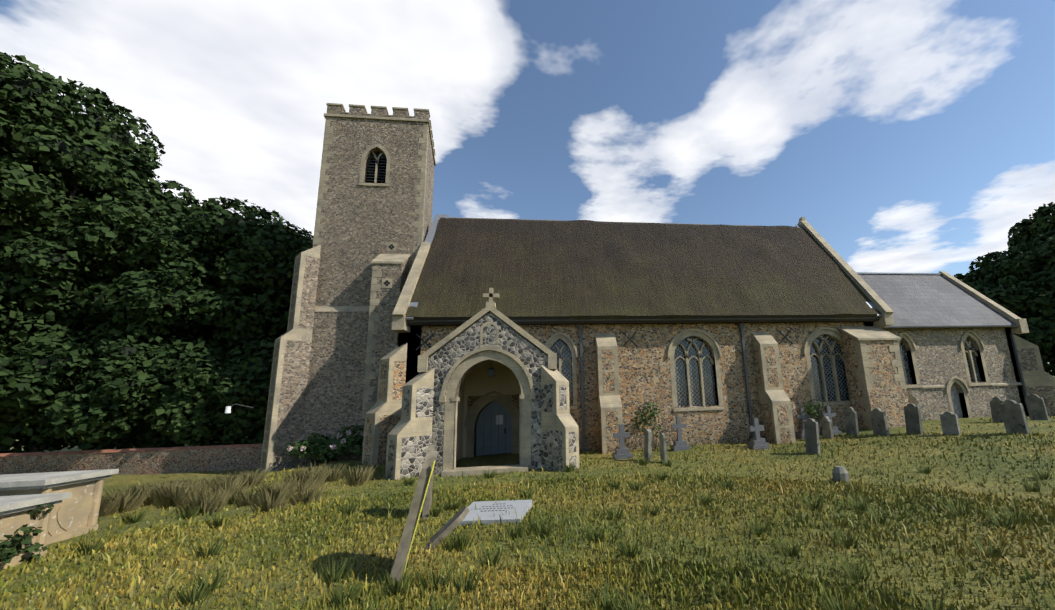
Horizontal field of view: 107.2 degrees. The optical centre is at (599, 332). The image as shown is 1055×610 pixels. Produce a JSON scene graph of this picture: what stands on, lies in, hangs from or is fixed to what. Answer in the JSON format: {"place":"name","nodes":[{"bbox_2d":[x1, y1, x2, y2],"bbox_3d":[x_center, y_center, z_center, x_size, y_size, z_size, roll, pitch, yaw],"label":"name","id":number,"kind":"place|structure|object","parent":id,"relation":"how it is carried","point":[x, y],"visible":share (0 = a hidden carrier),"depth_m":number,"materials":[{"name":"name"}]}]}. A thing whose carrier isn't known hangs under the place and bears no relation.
{"place":"outdoors","nodes":[
{"label":"outdoors","id":0,"kind":"place"},
{"bbox_2d":[225,103,435,471],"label":"tower","id":1,"kind":"structure","parent":0,"point":[336,342],"depth_m":16.34,"materials":[{"name":"grey stone"}]},
{"bbox_2d":[0,415,1054,609],"bbox_3d":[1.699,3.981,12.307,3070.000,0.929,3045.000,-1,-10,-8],"label":"ground","id":2,"kind":"structure","parent":0,"point":[117,482],"depth_m":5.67,"materials":[{"name":"green plant"}]},
{"bbox_2d":[0,302,37,355],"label":"tree","id":3,"kind":"object","parent":2,"relation":"on","point":[4,305],"depth_m":18.09,"materials":[{"name":"green plant"}]},
{"bbox_2d":[0,503,53,569],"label":"ivy","id":4,"kind":"object","parent":2,"relation":"on","point":[8,554],"visible":0.79,"depth_m":5.00,"materials":[{"name":"green plant"}]},
{"bbox_2d":[0,469,118,570],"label":"chest tombs","id":5,"kind":"object","parent":2,"relation":"on","point":[73,498],"visible":0.75,"depth_m":5.85,"materials":[{"name":"stone"}]},
{"bbox_2d":[0,310,129,452],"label":"tree","id":6,"kind":"object","parent":2,"relation":"on","point":[19,403],"depth_m":16.11,"materials":[{"name":"green plant"}]},
{"bbox_2d":[0,145,161,315],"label":"tree","id":7,"kind":"object","parent":2,"relation":"on","point":[97,191],"depth_m":20.38,"materials":[{"name":"green plant"}]},
{"bbox_2d":[0,52,195,452],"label":"tree","id":8,"kind":"object","parent":2,"relation":"on","point":[73,129],"depth_m":17.63,"materials":[{"name":"green plant"}]},
{"bbox_2d":[0,443,262,474],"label":"boundary wall","id":9,"kind":"structure","parent":2,"relation":"on","point":[148,461],"depth_m":15.43,"materials":[{"name":"stone"}]},
{"bbox_2d":[5,327,259,449],"bbox_3d":[-20.799,3.079,18.529,8.639,7.092,8.504,-1,-10,-8],"label":"tree","id":10,"kind":"object","parent":2,"relation":"on","point":[85,431],"depth_m":15.89,"materials":[{"name":"green plant"}]},
{"bbox_2d":[0,190,278,444],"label":"tree","id":11,"kind":"object","parent":2,"relation":"on","point":[27,266],"depth_m":16.91,"materials":[{"name":"green plant"}]},
{"bbox_2d":[74,196,306,388],"bbox_3d":[-19.792,-0.117,20.939,10.895,14.093,10.022,-1,-10,-8],"label":"tree","id":12,"kind":"object","parent":2,"relation":"on","point":[185,265],"depth_m":18.03,"materials":[{"name":"green plant"}]},
{"bbox_2d":[88,209,297,442],"bbox_3d":[-26.264,0.247,27.102,15.105,16.042,14.695,-1,-10,-8],"label":"tree","id":13,"kind":"object","parent":2,"relation":"on","point":[204,218],"depth_m":23.16,"materials":[{"name":"green plant"}]},
{"bbox_2d":[144,339,273,445],"bbox_3d":[-16.389,3.423,18.672,7.668,6.147,7.438,-1,-10,-8],"label":"tree","id":14,"kind":"object","parent":2,"relation":"on","point":[237,430],"depth_m":16.08,"materials":[{"name":"green plant"}]},
{"bbox_2d":[98,461,376,517],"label":"tussocks","id":15,"kind":"object","parent":2,"relation":"on","point":[179,494],"visible":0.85,"depth_m":8.10,"materials":[{"name":"plant"}]},
{"bbox_2d":[191,222,313,406],"bbox_3d":[-15.761,0.478,20.947,10.169,12.683,9.433,-1,-10,-8],"label":"tree","id":16,"kind":"object","parent":2,"relation":"on","point":[287,261],"depth_m":18.40,"materials":[{"name":"green plant"}]},
{"bbox_2d":[222,290,289,338],"bbox_3d":[-19.215,0.974,26.275,11.760,13.888,12.509,-1,-10,-8],"label":"tree","id":17,"kind":"object","parent":2,"relation":"on","point":[279,307],"depth_m":20.95,"materials":[{"name":"green plant"}]},
{"bbox_2d":[285,433,335,466],"bbox_3d":[-10.757,4.440,14.486,1.760,1.280,1.631,-1,-10,-8],"label":"flowering bush","id":18,"kind":"object","parent":2,"relation":"on","point":[317,447],"depth_m":14.28,"materials":[{"name":"green plant"}]},
{"bbox_2d":[287,442,320,452],"bbox_3d":[-10.712,4.305,14.065,1.108,0.459,0.767,6,-13,-39],"label":"hydrangea flower","id":19,"kind":"object","parent":18,"relation":"attached to","point":[289,449],"visible":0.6,"depth_m":13.96,"materials":[{"name":"plant"}]},
{"bbox_2d":[323,424,363,460],"bbox_3d":[-9.218,4.151,14.430,1.885,1.374,1.568,-1,-10,-8],"label":"flowering bush","id":20,"kind":"object","parent":2,"relation":"on","point":[353,441],"depth_m":14.13,"materials":[{"name":"green plant"}]},
{"bbox_2d":[330,430,363,449],"bbox_3d":[-9.099,3.951,14.149,1.305,0.715,1.052,-1,-10,-8],"label":"hydrangea flower","id":21,"kind":"object","parent":20,"relation":"attached to","point":[343,440],"visible":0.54,"depth_m":13.78,"materials":[{"name":"white plant"}]},
{"bbox_2d":[385,288,578,479],"bbox_3d":[-3.357,1.821,12.727,5.290,6.020,4.466,-1,-10,-8],"label":"porch","id":22,"kind":"object","parent":2,"relation":"on","point":[489,347],"visible":0.94,"depth_m":11.16,"materials":[{"name":"stone"}]},
{"bbox_2d":[362,214,917,465],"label":"nave","id":23,"kind":"structure","parent":2,"relation":"on","point":[628,369],"depth_m":15.39,"materials":[{"name":"stone"}]},
{"bbox_2d":[405,217,881,325],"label":"roof","id":24,"kind":"structure","parent":23,"relation":"attached to","point":[528,269],"depth_m":17.07,"materials":[{"name":"brown tile"}]},
{"bbox_2d":[632,400,663,449],"bbox_3d":[1.828,3.512,14.451,1.080,1.873,1.300,-1,-10,-8],"label":"shrub","id":25,"kind":"object","parent":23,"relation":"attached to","point":[651,414],"depth_m":14.42,"materials":[{"name":"green plant"}]},
{"bbox_2d":[407,317,1028,450],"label":"gutters and downpipes","id":26,"kind":"object","parent":23,"relation":"attached to","point":[741,328],"visible":0.65,"depth_m":15.54,"materials":[{"name":"black metal"}]},
{"bbox_2d":[803,399,825,435],"bbox_3d":[8.662,3.435,15.477,0.983,1.532,0.937,-1,-10,-8],"label":"shrub","id":27,"kind":"object","parent":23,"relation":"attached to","point":[810,410],"depth_m":15.45,"materials":[{"name":"green plant"}]},
{"bbox_2d":[389,394,1048,582],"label":"gravestones","id":28,"kind":"object","parent":2,"relation":"on","point":[1010,414],"visible":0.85,"depth_m":11.76,"materials":[{"name":"stone"}]},
{"bbox_2d":[856,271,1054,420],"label":"church chancel","id":29,"kind":"structure","parent":2,"relation":"on","point":[940,317],"depth_m":18.56,"materials":[{"name":"grey stone"}]},
{"bbox_2d":[954,269,975,285],"bbox_3d":[34.720,0.388,36.339,12.076,13.055,12.457,-1,-10,-8],"label":"tree","id":30,"kind":"object","parent":2,"relation":"on","point":[960,276],"visible":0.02,"depth_m":33.57,"materials":[{"name":"green plant"}]},
{"bbox_2d":[964,202,1054,352],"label":"tree","id":31,"kind":"object","parent":2,"relation":"on","point":[1039,216],"depth_m":30.28,"materials":[{"name":"green plant"}]},
{"bbox_2d":[968,227,1054,358],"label":"tree","id":32,"kind":"object","parent":2,"relation":"on","point":[1030,264],"depth_m":27.22,"materials":[{"name":"green plant"}]},
{"bbox_2d":[971,281,1054,373],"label":"tree","id":33,"kind":"object","parent":2,"relation":"on","point":[1010,300],"depth_m":25.62,"materials":[{"name":"green plant"}]},
{"bbox_2d":[1049,356,1054,376],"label":"tree","id":34,"kind":"object","parent":2,"relation":"on","point":[1052,365],"visible":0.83,"depth_m":24.65,"materials":[{"name":"green plant"}]},
{"bbox_2d":[0,0,1054,376],"label":"sky","id":35,"kind":"structure","parent":0,"point":[912,136],"materials":[{"name":"blue"}]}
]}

